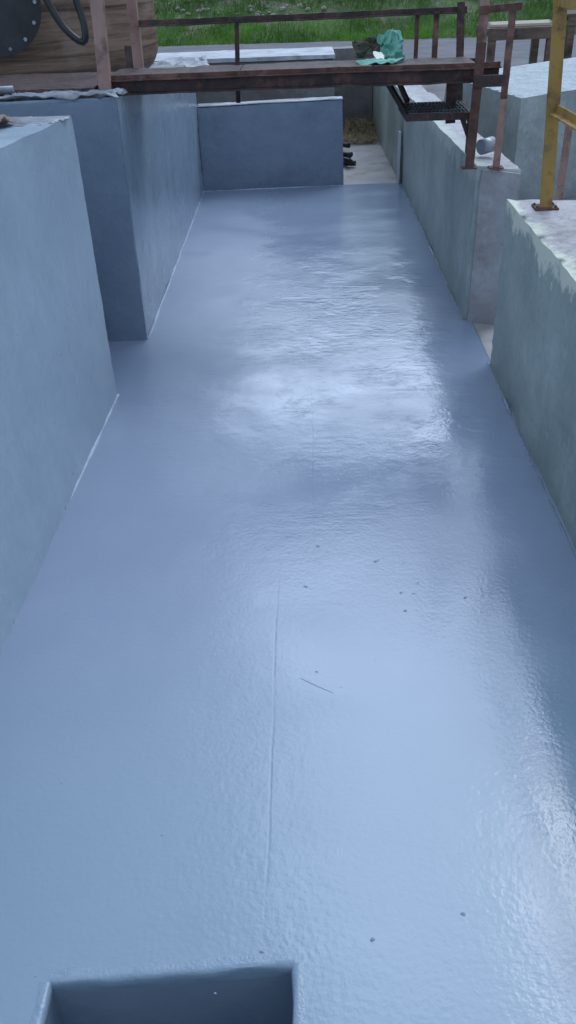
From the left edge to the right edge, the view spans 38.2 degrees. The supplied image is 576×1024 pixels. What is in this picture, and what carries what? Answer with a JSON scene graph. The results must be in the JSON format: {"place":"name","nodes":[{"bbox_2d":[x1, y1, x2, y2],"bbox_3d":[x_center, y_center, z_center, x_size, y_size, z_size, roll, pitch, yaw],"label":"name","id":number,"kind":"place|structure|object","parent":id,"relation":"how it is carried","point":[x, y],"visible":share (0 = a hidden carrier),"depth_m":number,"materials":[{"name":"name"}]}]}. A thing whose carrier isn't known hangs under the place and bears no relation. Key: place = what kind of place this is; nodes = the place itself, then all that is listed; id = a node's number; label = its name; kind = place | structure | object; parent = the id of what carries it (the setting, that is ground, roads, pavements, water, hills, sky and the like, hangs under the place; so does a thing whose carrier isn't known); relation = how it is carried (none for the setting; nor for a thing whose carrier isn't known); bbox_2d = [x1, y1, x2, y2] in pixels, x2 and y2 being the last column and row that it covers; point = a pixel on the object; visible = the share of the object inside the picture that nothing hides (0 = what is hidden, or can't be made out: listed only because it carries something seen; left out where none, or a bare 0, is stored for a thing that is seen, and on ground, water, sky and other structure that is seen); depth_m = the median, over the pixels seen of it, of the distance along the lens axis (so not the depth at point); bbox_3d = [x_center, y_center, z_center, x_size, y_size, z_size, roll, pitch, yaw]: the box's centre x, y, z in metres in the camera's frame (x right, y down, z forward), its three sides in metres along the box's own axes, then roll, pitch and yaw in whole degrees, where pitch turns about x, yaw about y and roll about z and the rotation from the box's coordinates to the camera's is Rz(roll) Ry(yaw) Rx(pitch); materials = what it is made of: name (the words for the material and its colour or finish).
{"place":"outdoors","nodes":[
{"label":"outdoors","id":0,"kind":"place"},
{"bbox_2d":[0,183,575,1023],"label":"floor","id":1,"kind":"structure","parent":0,"point":[304,387],"depth_m":2.43,"materials":[{"name":"grey paint"}]},
{"bbox_2d":[0,115,116,655],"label":"concrete wall","id":2,"kind":"structure","parent":1,"relation":"on","point":[58,393],"depth_m":2.92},
{"bbox_2d":[0,111,11,125],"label":"tan cloth","id":3,"kind":"object","parent":2,"relation":"on","point":[5,117],"visible":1,"depth_m":3.06,"materials":[{"name":"beige fabric"}]},
{"bbox_2d":[5,116,68,124],"bbox_3d":[-1.130,-1.469,3.148,0.562,0.024,0.267,-1,33,2],"label":"plastic sheet","id":4,"kind":"object","parent":2,"relation":"on","point":[17,120],"visible":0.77,"depth_m":3.14,"materials":[{"name":"grey plastic"}]},
{"bbox_2d":[74,394,118,491],"bbox_3d":[-0.852,0.104,2.973,0.022,0.011,2.420,-1,33,3],"label":"sealant bead","id":5,"kind":"object","parent":1,"relation":"on","point":[95,444],"visible":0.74,"depth_m":3.61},
{"bbox_2d":[0,92,203,341],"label":"concrete wall","id":6,"kind":"structure","parent":1,"relation":"on","point":[139,158],"depth_m":4.44,"materials":[{"name":"grey paint"}]},
{"bbox_2d":[0,71,114,93],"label":"deck plate","id":7,"kind":"object","parent":6,"relation":"on","point":[62,82],"visible":0.77,"depth_m":4.22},
{"bbox_2d":[0,88,127,100],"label":"plastic sheet","id":8,"kind":"object","parent":6,"relation":"on","point":[21,96],"visible":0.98,"depth_m":3.91,"materials":[{"name":"grey plastic"}]},
{"bbox_2d":[124,45,133,68],"bbox_3d":[-0.889,-2.489,4.784,0.060,0.340,0.058,-1,33,2],"label":"steel pipe","id":9,"kind":"object","parent":6,"relation":"on","point":[128,55],"visible":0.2,"depth_m":4.70,"materials":[{"name":"grey metal"}]},
{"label":"steel pipe","id":10,"kind":"object","parent":6,"relation":"on","visible":0},
{"bbox_2d":[0,86,13,92],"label":"steel pipe","id":11,"kind":"object","parent":10,"relation":"on","point":[6,89],"visible":1,"depth_m":3.70,"materials":[{"name":"grey metal"}]},
{"bbox_2d":[29,955,304,1023],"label":"sump pit","id":12,"kind":"object","parent":1,"relation":"in","point":[271,991],"visible":1,"depth_m":1.72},
{"bbox_2d":[148,191,204,338],"bbox_3d":[-0.765,-1.929,6.046,0.020,0.010,3.530,-2,33,1],"label":"sealant bead","id":13,"kind":"object","parent":1,"relation":"on","point":[156,316],"visible":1,"depth_m":5.46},
{"bbox_2d":[217,185,340,190],"bbox_3d":[-0.128,-2.931,7.526,1.262,0.008,0.017,-3,33,-1],"label":"sealant bead","id":14,"kind":"object","parent":1,"relation":"on","point":[273,188],"visible":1,"depth_m":7.52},
{"bbox_2d":[35,344,565,993],"bbox_3d":[0.079,-0.300,3.534,1.647,0.002,4.676,-1,33,2],"label":"grit","id":15,"kind":"object","parent":1,"relation":"on","point":[375,660],"visible":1,"depth_m":2.39,"materials":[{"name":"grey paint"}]},
{"bbox_2d":[397,131,400,183],"bbox_3d":[0.989,-3.154,7.420,0.018,0.440,0.085,-1,33,2],"label":"pale board","id":16,"kind":"object","parent":1,"relation":"on","point":[399,152],"visible":1,"depth_m":7.38,"materials":[{"name":"grey wood"}]},
{"bbox_2d":[401,184,462,318],"bbox_3d":[1.000,-2.022,6.079,0.025,0.012,3.400,-1,33,2],"label":"sealant bead","id":17,"kind":"object","parent":1,"relation":"on","point":[429,246],"visible":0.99,"depth_m":5.74,"materials":[{"name":"grey rubber"}]},
{"bbox_2d":[487,363,575,559],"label":"sealant bead","id":18,"kind":"object","parent":1,"relation":"on","point":[508,409],"visible":1,"depth_m":3.34,"materials":[{"name":"grey rubber"}]},
{"bbox_2d":[343,114,379,143],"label":"dry grass","id":19,"kind":"structure","parent":0,"point":[352,138],"depth_m":9.56,"materials":[{"name":"plant"}]},
{"bbox_2d":[154,0,575,45],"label":"hill","id":20,"kind":"structure","parent":0,"point":[448,3],"depth_m":21.94,"materials":[{"name":"green plant"}]},
{"bbox_2d":[168,0,423,17],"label":"rubble","id":21,"kind":"object","parent":20,"relation":"on","point":[283,8],"visible":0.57,"depth_m":22.52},
{"bbox_2d":[157,34,575,68],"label":"road","id":22,"kind":"structure","parent":0,"point":[519,55],"depth_m":19.40,"materials":[{"name":"grey asphalt"}]},
{"bbox_2d":[343,128,401,184],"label":"pavement","id":23,"kind":"structure","parent":0,"point":[372,166],"depth_m":8.24,"materials":[{"name":"concrete"}]},
{"bbox_2d":[343,142,350,147],"bbox_3d":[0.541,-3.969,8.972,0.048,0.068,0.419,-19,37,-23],"label":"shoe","id":24,"kind":"object","parent":23,"relation":"on","point":[346,145],"visible":0.34,"depth_m":8.82,"materials":[{"name":"rubber"}]},
{"bbox_2d":[343,157,352,163],"bbox_3d":[0.545,-3.524,8.307,0.048,0.078,0.465,-11,34,-13],"label":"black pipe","id":25,"kind":"object","parent":23,"relation":"on","point":[348,160],"visible":0.47,"depth_m":8.13,"materials":[{"name":"plastic"}]},
{"bbox_2d":[343,152,352,156],"bbox_3d":[0.558,-3.568,8.301,0.183,0.058,0.048,19,39,29],"label":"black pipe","id":26,"kind":"object","parent":25,"relation":"on","point":[347,154],"visible":0.6,"depth_m":8.26,"materials":[{"name":"plastic"}]},
{"bbox_2d":[343,160,355,165],"bbox_3d":[0.568,-3.446,8.215,0.206,0.048,0.048,12,36,21],"label":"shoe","id":27,"kind":"object","parent":23,"relation":"on","point":[347,164],"visible":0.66,"depth_m":8.19,"materials":[{"name":"rubber"}]},
{"bbox_2d":[332,46,372,128],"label":"concrete wall","id":28,"kind":"structure","parent":23,"relation":"on","point":[356,101],"depth_m":9.91,"materials":[{"name":"grey concrete"}]},
{"bbox_2d":[372,51,426,181],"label":"concrete wall","id":29,"kind":"structure","parent":23,"relation":"on","point":[388,121],"depth_m":8.25,"materials":[{"name":"grey concrete"}]},
{"bbox_2d":[203,84,575,359],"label":"ground","id":30,"kind":"structure","parent":0,"point":[438,90],"depth_m":12.70,"materials":[{"name":"grey concrete"}]},
{"bbox_2d":[153,46,334,175],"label":"concrete block","id":31,"kind":"structure","parent":30,"relation":"on","point":[280,55],"depth_m":7.65,"materials":[{"name":"grey concrete"}]},
{"bbox_2d":[151,55,209,66],"bbox_3d":[-0.957,-3.908,7.268,0.536,0.096,0.473,-7,34,-8],"label":"plastic sheet","id":32,"kind":"object","parent":31,"relation":"on","point":[197,61],"visible":0.48,"depth_m":7.32,"materials":[{"name":"white plastic"}]},
{"bbox_2d":[197,96,343,190],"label":"concrete wall","id":33,"kind":"structure","parent":30,"relation":"on","point":[295,142],"depth_m":7.32,"materials":[{"name":"grey paint"}]},
{"bbox_2d":[402,92,521,324],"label":"concrete wall","id":34,"kind":"structure","parent":30,"relation":"on","point":[459,212],"depth_m":4.75,"materials":[{"name":"grey concrete"}]},
{"bbox_2d":[90,0,521,169],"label":"steel walkway","id":35,"kind":"structure","parent":34,"relation":"on","point":[459,70],"depth_m":4.04,"materials":[{"name":"brown metal"}]},
{"bbox_2d":[350,37,381,58],"bbox_3d":[0.420,-2.448,4.389,0.185,0.101,0.100,-1,33,2],"label":"khaki bag","id":36,"kind":"object","parent":35,"relation":"on","point":[364,49],"visible":0.98,"depth_m":4.38,"materials":[{"name":"fabric"}]},
{"bbox_2d":[354,57,403,64],"bbox_3d":[0.468,-2.310,4.267,0.261,0.027,0.129,-1,33,2],"label":"green rag","id":37,"kind":"object","parent":35,"relation":"on","point":[381,61],"visible":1,"depth_m":4.24,"materials":[{"name":"fabric"}]},
{"bbox_2d":[377,26,405,59],"bbox_3d":[0.543,-2.437,4.357,0.139,0.182,0.082,-12,35,-14],"label":"green tarp","id":38,"kind":"object","parent":35,"relation":"on","point":[390,43],"visible":0.9,"depth_m":4.35,"materials":[{"name":"fabric"}]},
{"bbox_2d":[476,136,495,154],"bbox_3d":[1.052,-1.940,4.406,0.088,0.084,0.076,-18,37,-23],"label":"pipe stub","id":39,"kind":"object","parent":34,"relation":"on","point":[485,145],"visible":0.89,"depth_m":4.38,"materials":[{"name":"metal"}]},
{"bbox_2d":[444,57,575,200],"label":"concrete block","id":40,"kind":"structure","parent":30,"relation":"on","point":[523,140],"depth_m":6.62,"materials":[{"name":"grey concrete"}]},
{"bbox_2d":[475,24,551,63],"bbox_3d":[2.947,-5.854,10.945,0.903,0.950,0.900,-1,33,2],"label":"work table","id":41,"kind":"object","parent":30,"relation":"on","point":[535,34],"visible":0.32,"depth_m":10.37,"materials":[{"name":"wood"}]},
{"bbox_2d":[488,20,551,25],"bbox_3d":[2.969,-6.254,10.650,0.772,0.030,0.170,-3,33,-1],"label":"timber board","id":42,"kind":"object","parent":41,"relation":"on","point":[520,22],"visible":0.36,"depth_m":10.61,"materials":[{"name":"beige wood"}]},
{"bbox_2d":[488,19,551,22],"bbox_3d":[3.012,-6.365,10.816,0.792,0.030,0.170,-3,33,-1],"label":"timber board","id":43,"kind":"object","parent":41,"relation":"on","point":[521,21],"visible":0.36,"depth_m":10.77,"materials":[{"name":"beige wood"}]},
{"bbox_2d":[489,22,551,27],"bbox_3d":[2.926,-6.143,10.485,0.752,0.030,0.170,-3,33,-1],"label":"timber board","id":44,"kind":"object","parent":41,"relation":"on","point":[522,24],"visible":0.93,"depth_m":10.42,"materials":[{"name":"beige wood"}]},
{"bbox_2d":[490,200,575,550],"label":"concrete wall","id":45,"kind":"structure","parent":30,"relation":"on","point":[533,355],"depth_m":3.22,"materials":[{"name":"concrete"}]},
{"bbox_2d":[531,0,575,210],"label":"guardrail","id":46,"kind":"object","parent":45,"relation":"on","point":[556,112],"visible":1,"depth_m":3.29,"materials":[{"name":"yellow metal"}]},
{"bbox_2d":[555,125,572,201],"bbox_3d":[1.553,-1.756,4.807,0.040,0.950,0.040,-1,33,2],"label":"steel post","id":47,"kind":"object","parent":45,"relation":"on","point":[564,162],"depth_m":4.66,"materials":[{"name":"brown metal"}]},
{"bbox_2d":[551,10,575,58],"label":"work table","id":48,"kind":"object","parent":30,"relation":"on","point":[570,30],"visible":0.25,"depth_m":10.82,"materials":[{"name":"brown wood"}]},
{"bbox_2d":[473,323,492,358],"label":"pavement","id":49,"kind":"structure","parent":0,"point":[485,332],"depth_m":4.48,"materials":[{"name":"concrete"}]},
{"bbox_3d":[-2.565,-2.508,6.276,1.397,0.887,2.566,-1,33,2],"label":"concrete slab","id":50,"kind":"object","parent":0,"visible":0},
{"bbox_2d":[150,65,185,67],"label":"concrete slab","id":51,"kind":"structure","parent":50,"relation":"on","point":[166,66],"depth_m":6.92,"materials":[{"name":"grey concrete"}]},
{"bbox_2d":[0,0,157,95],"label":"storage tank","id":52,"kind":"object","parent":51,"relation":"on","point":[35,39],"visible":0.57,"depth_m":5.13,"materials":[{"name":"wood"}]},
{"bbox_2d":[43,0,88,45],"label":"rubber hose","id":53,"kind":"object","parent":52,"relation":"attached to","point":[68,31],"visible":1,"depth_m":4.68,"materials":[{"name":"black rubber"}]}
]}

